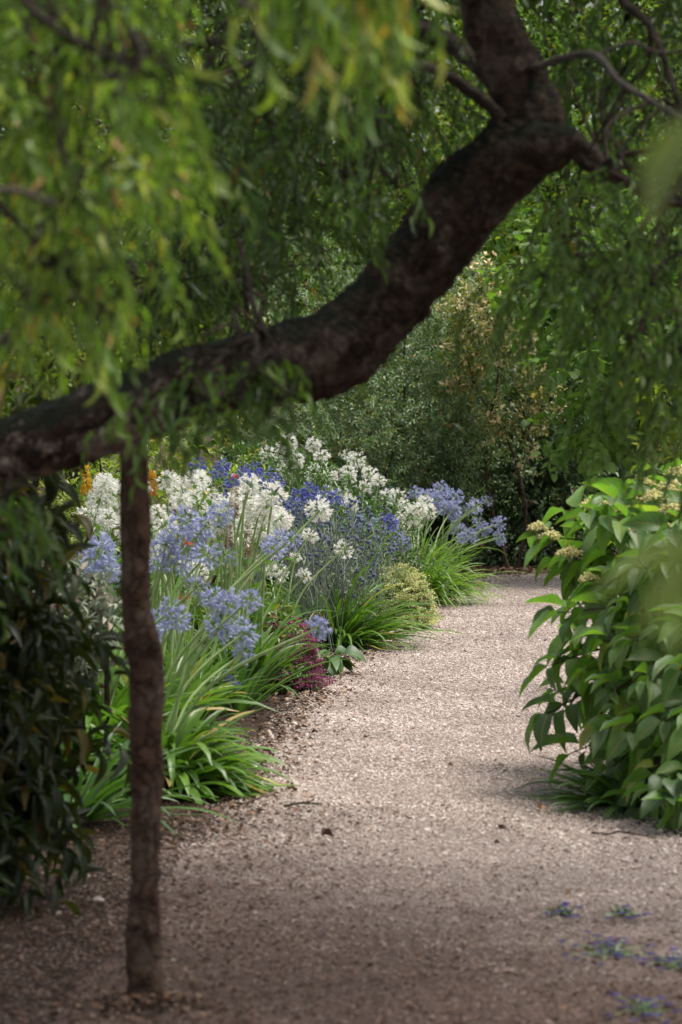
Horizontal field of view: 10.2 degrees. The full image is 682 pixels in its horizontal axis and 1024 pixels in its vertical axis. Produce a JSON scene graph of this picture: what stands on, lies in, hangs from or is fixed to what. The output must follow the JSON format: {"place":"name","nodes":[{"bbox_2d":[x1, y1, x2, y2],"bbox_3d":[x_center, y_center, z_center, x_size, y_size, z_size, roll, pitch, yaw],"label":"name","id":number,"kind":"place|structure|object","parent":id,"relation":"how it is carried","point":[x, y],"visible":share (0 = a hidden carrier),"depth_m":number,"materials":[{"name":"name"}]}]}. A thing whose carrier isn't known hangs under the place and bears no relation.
{"place":"outdoors","nodes":[
{"label":"outdoors","id":0,"kind":"place"},
{"bbox_2d":[258,599,310,637],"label":"bergenia plant","id":1,"kind":"object","parent":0,"point":[297,608],"visible":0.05,"depth_m":17.61,"materials":[{"name":"green plant"}]},
{"bbox_2d":[1,0,665,316],"label":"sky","id":2,"kind":"structure","parent":0,"point":[542,0],"materials":[{"name":"white"}]},
{"bbox_2d":[0,334,681,1023],"bbox_3d":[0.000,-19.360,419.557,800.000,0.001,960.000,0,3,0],"label":"ground","id":3,"kind":"structure","parent":0,"point":[122,832],"depth_m":10.84,"materials":[{"name":"soil"}]},
{"bbox_2d":[0,370,129,921],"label":"laurel bush","id":4,"kind":"object","parent":3,"relation":"on","point":[35,821],"visible":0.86,"depth_m":10.38,"materials":[{"name":"green plant"}]},
{"bbox_2d":[8,555,122,780],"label":"silver shrub","id":5,"kind":"object","parent":3,"relation":"on","point":[93,608],"visible":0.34,"depth_m":13.21,"materials":[{"name":"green plant"}]},
{"bbox_2d":[43,465,119,613],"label":"poker plant","id":6,"kind":"object","parent":3,"relation":"on","point":[87,484],"visible":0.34,"depth_m":17.51,"materials":[{"name":"orange plant"}]},
{"bbox_2d":[5,531,186,689],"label":"agapanthus plant","id":7,"kind":"object","parent":3,"relation":"on","point":[89,571],"visible":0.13,"depth_m":15.68,"materials":[{"name":"blue plant"}]},
{"bbox_2d":[90,898,103,903],"bbox_3d":[-0.669,1.068,10.543,0.038,0.016,0.027,0,3,0],"label":"stone","id":8,"kind":"object","parent":3,"relation":"on","point":[99,900],"visible":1,"depth_m":10.53,"materials":[{"name":"grey stone"}]},
{"bbox_2d":[68,472,153,642],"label":"agapanthus plant","id":9,"kind":"object","parent":3,"relation":"on","point":[104,488],"visible":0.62,"depth_m":16.31,"materials":[{"name":"white plant"}]},
{"bbox_2d":[85,470,157,601],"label":"poker plant","id":10,"kind":"object","parent":3,"relation":"on","point":[152,493],"visible":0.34,"depth_m":17.42,"materials":[{"name":"orange plant"}]},
{"bbox_2d":[0,59,281,531],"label":"broadleaf tree","id":11,"kind":"object","parent":3,"relation":"on","point":[66,473],"visible":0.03,"depth_m":28.85,"materials":[{"name":"green plant"}]},
{"bbox_2d":[11,531,277,763],"bbox_3d":[-0.764,0.501,13.454,1.086,0.862,1.092,0,3,0],"label":"agapanthus plant","id":12,"kind":"object","parent":3,"relation":"on","point":[121,702],"visible":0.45,"depth_m":13.46,"materials":[{"name":"green plant"}]},
{"bbox_2d":[13,428,292,598],"bbox_3d":[-1.020,0.053,18.829,1.667,1.233,0.960,-2,3,-35],"label":"perennial plant","id":13,"kind":"object","parent":3,"relation":"on","point":[113,468],"visible":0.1,"depth_m":18.79,"materials":[{"name":"green plant"}]},
{"bbox_2d":[59,711,252,835],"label":"daylily clump","id":14,"kind":"object","parent":3,"relation":"on","point":[101,801],"visible":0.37,"depth_m":12.17,"materials":[{"name":"green plant"}]},
{"bbox_2d":[0,0,330,504],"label":"broadleaf tree","id":15,"kind":"object","parent":3,"relation":"on","point":[200,6],"visible":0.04,"depth_m":32.87,"materials":[{"name":"green plant"}]},
{"bbox_2d":[116,439,221,596],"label":"poker plant","id":16,"kind":"object","parent":3,"relation":"on","point":[161,460],"visible":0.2,"depth_m":18.62,"materials":[{"name":"orange plant"}]},
{"bbox_2d":[101,563,237,732],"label":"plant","id":17,"kind":"object","parent":3,"relation":"on","point":[126,679],"visible":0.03,"depth_m":13.90,"materials":[{"name":"green plant"}]},
{"bbox_2d":[114,500,237,711],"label":"agapanthus plant","id":18,"kind":"object","parent":3,"relation":"on","point":[195,530],"visible":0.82,"depth_m":14.24,"materials":[{"name":"blue plant"}]},
{"bbox_2d":[110,487,256,696],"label":"agapanthus plant","id":19,"kind":"object","parent":3,"relation":"on","point":[170,587],"visible":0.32,"depth_m":15.25,"materials":[{"name":"green leaf"},{"name":"light blue petal"}]},
{"bbox_2d":[57,475,309,677],"bbox_3d":[-0.673,0.322,16.111,0.986,0.973,1.494,2,3,28],"label":"perennial plant","id":20,"kind":"object","parent":3,"relation":"on","point":[201,613],"visible":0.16,"depth_m":16.16,"materials":[{"name":"green plant"}]},
{"bbox_2d":[149,469,225,605],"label":"agapanthus plant","id":21,"kind":"object","parent":3,"relation":"on","point":[199,482],"visible":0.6,"depth_m":17.02,"materials":[{"name":"white plant"}]},
{"bbox_2d":[113,474,266,733],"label":"crocosmia plant","id":22,"kind":"object","parent":3,"relation":"on","point":[181,597],"visible":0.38,"depth_m":14.23,"materials":[{"name":"green plant"}]},
{"bbox_2d":[62,586,332,804],"bbox_3d":[-0.599,0.602,12.978,0.907,0.710,1.034,-1,3,-24],"label":"agapanthus plant","id":23,"kind":"object","parent":3,"relation":"on","point":[205,767],"visible":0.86,"depth_m":12.91,"materials":[{"name":"green plant"}]},
{"bbox_2d":[157,566,310,660],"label":"daylily clump","id":24,"kind":"object","parent":3,"relation":"on","point":[200,622],"visible":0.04,"depth_m":16.18,"materials":[{"name":"green plant"}]},
{"bbox_2d":[188,456,289,624],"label":"agapanthus plant","id":25,"kind":"object","parent":3,"relation":"on","point":[223,473],"visible":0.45,"depth_m":18.17,"materials":[{"name":"blue plant"}]},
{"bbox_2d":[185,526,303,730],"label":"agapanthus plant","id":26,"kind":"object","parent":3,"relation":"on","point":[271,551],"visible":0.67,"depth_m":14.95,"materials":[{"name":"green plant"}]},
{"bbox_2d":[207,476,296,631],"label":"sea holly","id":27,"kind":"object","parent":3,"relation":"on","point":[257,574],"visible":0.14,"depth_m":17.20,"materials":[{"name":"blue plant"}]},
{"bbox_2d":[156,486,350,714],"bbox_3d":[-0.470,0.360,15.532,1.040,0.933,1.275,0,3,0],"label":"poker plant","id":28,"kind":"object","parent":3,"relation":"on","point":[241,707],"visible":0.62,"depth_m":15.52,"materials":[{"name":"green plant"}]},
{"bbox_2d":[193,472,333,707],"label":"agapanthus plant","id":29,"kind":"object","parent":3,"relation":"on","point":[262,503],"visible":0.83,"depth_m":15.75,"materials":[{"name":"white plant"}]},
{"bbox_2d":[73,11,474,498],"bbox_3d":[-0.759,-1.944,30.082,3.960,4.190,2.863,0,3,0],"label":"broadleaf tree","id":30,"kind":"object","parent":3,"relation":"on","point":[312,275],"visible":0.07,"depth_m":29.97,"materials":[{"name":"green plant"}]},
{"bbox_2d":[201,528,353,655],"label":"agapanthus plant","id":31,"kind":"object","parent":3,"relation":"on","point":[307,535],"visible":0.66,"depth_m":17.32,"materials":[{"name":"white plant"}]},
{"bbox_2d":[251,435,320,620],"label":"agapanthus plant","id":32,"kind":"object","parent":3,"relation":"on","point":[283,464],"visible":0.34,"depth_m":19.61,"materials":[{"name":"white plant"}]},
{"bbox_2d":[154,420,422,615],"bbox_3d":[-0.256,0.094,19.721,1.010,1.235,1.548,1,3,27],"label":"perennial plant","id":33,"kind":"object","parent":3,"relation":"on","point":[303,479],"visible":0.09,"depth_m":19.84,"materials":[{"name":"blue plant"}]},
{"bbox_2d":[257,607,326,691],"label":"oregano plant","id":34,"kind":"object","parent":3,"relation":"on","point":[311,652],"visible":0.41,"depth_m":16.50,"materials":[{"name":"purple plant"}]},
{"bbox_2d":[271,653,334,691],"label":"oregano plant","id":35,"kind":"object","parent":3,"relation":"on","point":[315,672],"visible":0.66,"depth_m":16.49,"materials":[{"name":"purple plant"}]},
{"bbox_2d":[94,573,518,848],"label":"border litter","id":36,"kind":"object","parent":3,"relation":"on","point":[281,737],"visible":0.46,"depth_m":14.58,"materials":[{"name":"brown plant"}]},
{"bbox_2d":[276,501,341,653],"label":"sea holly","id":37,"kind":"object","parent":3,"relation":"on","point":[304,561],"visible":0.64,"depth_m":18.34,"materials":[{"name":"blue plant"}]},
{"bbox_2d":[243,480,398,620],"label":"agapanthus plant","id":38,"kind":"object","parent":3,"relation":"on","point":[303,494],"visible":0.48,"depth_m":19.03,"materials":[{"name":"blue plant"}]},
{"bbox_2d":[304,449,359,592],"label":"agapanthus plant","id":39,"kind":"object","parent":3,"relation":"on","point":[325,457],"visible":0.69,"depth_m":20.13,"materials":[{"name":"white plant"}]},
{"bbox_2d":[309,495,369,649],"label":"sea holly","id":40,"kind":"object","parent":3,"relation":"on","point":[337,577],"visible":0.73,"depth_m":18.64,"materials":[{"name":"blue plant"}]},
{"bbox_2d":[313,645,366,675],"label":"bergenia plant","id":41,"kind":"object","parent":3,"relation":"on","point":[336,667],"visible":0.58,"depth_m":17.32,"materials":[{"name":"green plant"}]},
{"bbox_2d":[0,0,681,659],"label":"willow tree","id":42,"kind":"object","parent":3,"relation":"on","point":[524,142],"visible":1,"depth_m":8.64,"materials":[{"name":"green plant"}]},
{"bbox_2d":[0,0,681,481],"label":"woodland","id":43,"kind":"object","parent":3,"relation":"on","point":[208,32],"visible":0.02,"depth_m":38.47,"materials":[{"name":"green plant"}]},
{"bbox_2d":[305,436,386,578],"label":"agapanthus plant","id":44,"kind":"object","parent":3,"relation":"on","point":[375,477],"visible":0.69,"depth_m":20.77,"materials":[{"name":"white plant"}]},
{"bbox_2d":[310,551,383,627],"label":"sea holly","id":45,"kind":"object","parent":3,"relation":"on","point":[362,580],"visible":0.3,"depth_m":18.85,"materials":[{"name":"blue plant"}]},
{"bbox_2d":[160,183,543,554],"bbox_3d":[0.045,-0.901,24.796,2.671,2.540,2.586,0,3,0],"label":"evergreen shrub","id":46,"kind":"object","parent":3,"relation":"on","point":[424,401],"visible":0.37,"depth_m":24.46,"materials":[{"name":"green plant"}]},
{"bbox_2d":[123,0,589,490],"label":"broadleaf tree","id":47,"kind":"object","parent":3,"relation":"on","point":[439,160],"visible":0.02,"depth_m":30.60,"materials":[{"name":"green plant"}]},
{"bbox_2d":[309,511,412,592],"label":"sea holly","id":48,"kind":"object","parent":3,"relation":"on","point":[403,538],"visible":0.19,"depth_m":20.60,"materials":[{"name":"blue plant"}]},
{"bbox_2d":[251,526,472,650],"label":"daylily clump","id":49,"kind":"object","parent":3,"relation":"on","point":[351,633],"visible":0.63,"depth_m":18.63,"materials":[{"name":"green plant"}]},
{"bbox_2d":[345,505,401,637],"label":"sea holly","id":50,"kind":"object","parent":3,"relation":"on","point":[371,554],"visible":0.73,"depth_m":19.19,"materials":[{"name":"blue petal"},{"name":"green stem"},{"name":"leaf"}]},
{"bbox_2d":[297,472,460,594],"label":"perennial plant","id":51,"kind":"object","parent":3,"relation":"on","point":[407,558],"visible":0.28,"depth_m":20.80,"materials":[{"name":"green plant"}]},
{"bbox_2d":[363,562,441,627],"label":"sedum plant","id":52,"kind":"object","parent":3,"relation":"on","point":[410,590],"visible":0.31,"depth_m":19.86,"materials":[{"name":"green plant"}]},
{"bbox_2d":[378,487,436,584],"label":"agapanthus plant","id":53,"kind":"object","parent":3,"relation":"on","point":[423,507],"visible":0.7,"depth_m":21.22,"materials":[{"name":"white plant"}]},
{"bbox_2d":[383,479,483,567],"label":"agapanthus plant","id":54,"kind":"object","parent":3,"relation":"on","point":[438,504],"visible":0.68,"depth_m":22.50,"materials":[{"name":"blue plant"}]},
{"bbox_2d":[409,523,488,564],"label":"ground cover plant","id":55,"kind":"object","parent":3,"relation":"on","point":[445,530],"visible":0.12,"depth_m":24.90,"materials":[{"name":"green plant"}]},
{"bbox_2d":[220,300,681,566],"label":"dark shrub","id":56,"kind":"object","parent":3,"relation":"on","point":[566,484],"visible":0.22,"depth_m":24.86,"materials":[{"name":"green plant"}]},
{"bbox_2d":[425,496,506,581],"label":"agapanthus plant","id":57,"kind":"object","parent":3,"relation":"on","point":[467,537],"visible":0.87,"depth_m":22.67,"materials":[{"name":"blue plant"}]},
{"bbox_2d":[401,514,531,607],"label":"sedge clump","id":58,"kind":"object","parent":3,"relation":"on","point":[455,586],"visible":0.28,"depth_m":21.54,"materials":[{"name":"green plant"}]},
{"bbox_2d":[412,251,569,568],"bbox_3d":[0.983,-0.631,24.309,0.965,2.044,0.909,2,4,36],"label":"variegated shrub","id":59,"kind":"object","parent":3,"relation":"on","point":[481,305],"visible":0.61,"depth_m":24.20,"materials":[{"name":"green plant"}]},
{"bbox_2d":[458,564,558,576],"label":"hedge litter","id":60,"kind":"object","parent":3,"relation":"on","point":[503,568],"visible":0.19,"depth_m":24.25,"materials":[{"name":"brown plant"}]},
{"bbox_2d":[477,522,580,568],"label":"ground cover plant","id":61,"kind":"object","parent":3,"relation":"on","point":[514,552],"visible":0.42,"depth_m":24.72,"materials":[{"name":"green plant"}]},
{"bbox_2d":[511,745,642,819],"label":"daylily clump","id":62,"kind":"object","parent":3,"relation":"on","point":[600,787],"visible":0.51,"depth_m":12.56,"materials":[{"name":"green plant"}]},
{"bbox_2d":[474,157,681,499],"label":"lime tree","id":63,"kind":"object","parent":3,"relation":"on","point":[559,460],"visible":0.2,"depth_m":23.37,"materials":[{"name":"green plant"}]},
{"bbox_2d":[516,458,681,830],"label":"hydrangea shrub","id":64,"kind":"object","parent":3,"relation":"on","point":[635,687],"visible":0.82,"depth_m":12.82,"materials":[{"name":"green plant"}]},
{"bbox_2d":[620,333,681,491],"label":"flowering shrub","id":65,"kind":"object","parent":3,"relation":"on","point":[661,449],"visible":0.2,"depth_m":16.54,"materials":[{"name":"green plant"}]},
{"bbox_2d":[621,767,681,829],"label":"bergenia plant","id":66,"kind":"object","parent":3,"relation":"on","point":[656,782],"visible":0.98,"depth_m":11.98,"materials":[{"name":"green plant"}]},
{"bbox_2d":[0,568,681,1023],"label":"path","id":67,"kind":"structure","parent":0,"point":[547,940],"depth_m":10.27,"materials":[{"name":"beige gravel"}]},
{"bbox_2d":[9,982,286,1023],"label":"mulch","id":68,"kind":"object","parent":67,"relation":"on","point":[123,995],"visible":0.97,"depth_m":8.90,"materials":[{"name":"brown plant"}]},
{"bbox_2d":[95,999,200,1016],"bbox_3d":[-0.452,1.147,8.936,0.320,0.019,0.360,0,3,0],"label":"soil mound","id":69,"kind":"object","parent":67,"relation":"on","point":[155,1006],"visible":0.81,"depth_m":8.89,"materials":[{"name":"brown soil"}]},
{"bbox_2d":[119,442,164,1002],"bbox_3d":[-0.455,0.538,8.934,0.123,1.401,0.122,0,3,0],"label":"wooden prop","id":70,"kind":"object","parent":69,"relation":"in","point":[143,653],"visible":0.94,"depth_m":8.91,"materials":[{"name":"brown wood"}]},
{"bbox_2d":[284,799,321,807],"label":"fallen twig","id":71,"kind":"object","parent":67,"relation":"on","point":[296,803],"visible":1,"depth_m":12.57,"materials":[{"name":"wood"}]},
{"bbox_2d":[321,827,333,838],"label":"fallen leaf","id":72,"kind":"object","parent":67,"relation":"on","point":[325,831],"visible":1,"depth_m":11.69,"materials":[{"name":"brown plant"}]},
{"bbox_2d":[0,800,681,1023],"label":"leaf litter","id":73,"kind":"object","parent":67,"relation":"on","point":[191,985],"visible":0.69,"depth_m":9.90,"materials":[{"name":"brown plant"}]},
{"bbox_2d":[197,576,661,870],"bbox_3d":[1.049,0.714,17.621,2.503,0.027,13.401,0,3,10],"label":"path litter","id":74,"kind":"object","parent":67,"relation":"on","point":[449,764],"visible":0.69,"depth_m":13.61,"materials":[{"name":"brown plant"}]},
{"bbox_2d":[498,824,509,832],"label":"fallen leaf","id":75,"kind":"object","parent":67,"relation":"on","point":[502,826],"visible":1,"depth_m":11.84,"materials":[{"name":"brown plant"}]},
{"bbox_2d":[536,801,544,813],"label":"fallen leaf","id":76,"kind":"object","parent":67,"relation":"on","point":[540,806],"visible":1,"depth_m":12.31,"materials":[{"name":"brown plant"}]},
{"bbox_2d":[541,901,583,917],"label":"campanula plant","id":77,"kind":"object","parent":67,"relation":"on","point":[562,910],"visible":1,"depth_m":10.29,"materials":[{"name":"purple plant"}]},
{"bbox_2d":[559,930,673,965],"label":"campanula plant","id":78,"kind":"object","parent":67,"relation":"on","point":[605,948],"visible":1,"depth_m":9.67,"materials":[{"name":"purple plant"}]},
{"bbox_2d":[591,828,656,838],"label":"fallen twig","id":79,"kind":"object","parent":67,"relation":"on","point":[628,832],"visible":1,"depth_m":11.86,"materials":[{"name":"brown wood"}]},
{"bbox_2d":[603,903,649,918],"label":"campanula plant","id":80,"kind":"object","parent":67,"relation":"on","point":[622,910],"visible":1,"depth_m":10.27,"materials":[{"name":"green plant"}]},
{"bbox_2d":[602,991,681,1023],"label":"campanula plant","id":81,"kind":"object","parent":67,"relation":"on","point":[641,1006],"visible":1,"depth_m":8.85,"materials":[{"name":"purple plant"}]},
{"bbox_2d":[637,947,681,970],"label":"campanula plant","id":82,"kind":"object","parent":67,"relation":"on","point":[671,960],"visible":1,"depth_m":9.49,"materials":[{"name":"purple plant"}]},
{"bbox_2d":[428,427,621,542],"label":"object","id":83,"kind":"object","parent":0,"point":[497,500],"depth_m":33.65,"materials":[{"name":"purple plant"}]},
{"bbox_2d":[319,0,681,513],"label":"broadleaf tree","id":84,"kind":"object","parent":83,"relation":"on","point":[501,243],"visible":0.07,"depth_m":29.77,"materials":[{"name":"green plant"}]},
{"bbox_2d":[495,0,681,319],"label":"broadleaf tree","id":85,"kind":"object","parent":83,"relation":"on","point":[607,7],"visible":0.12,"depth_m":28.81,"materials":[{"name":"green plant"}]}
]}

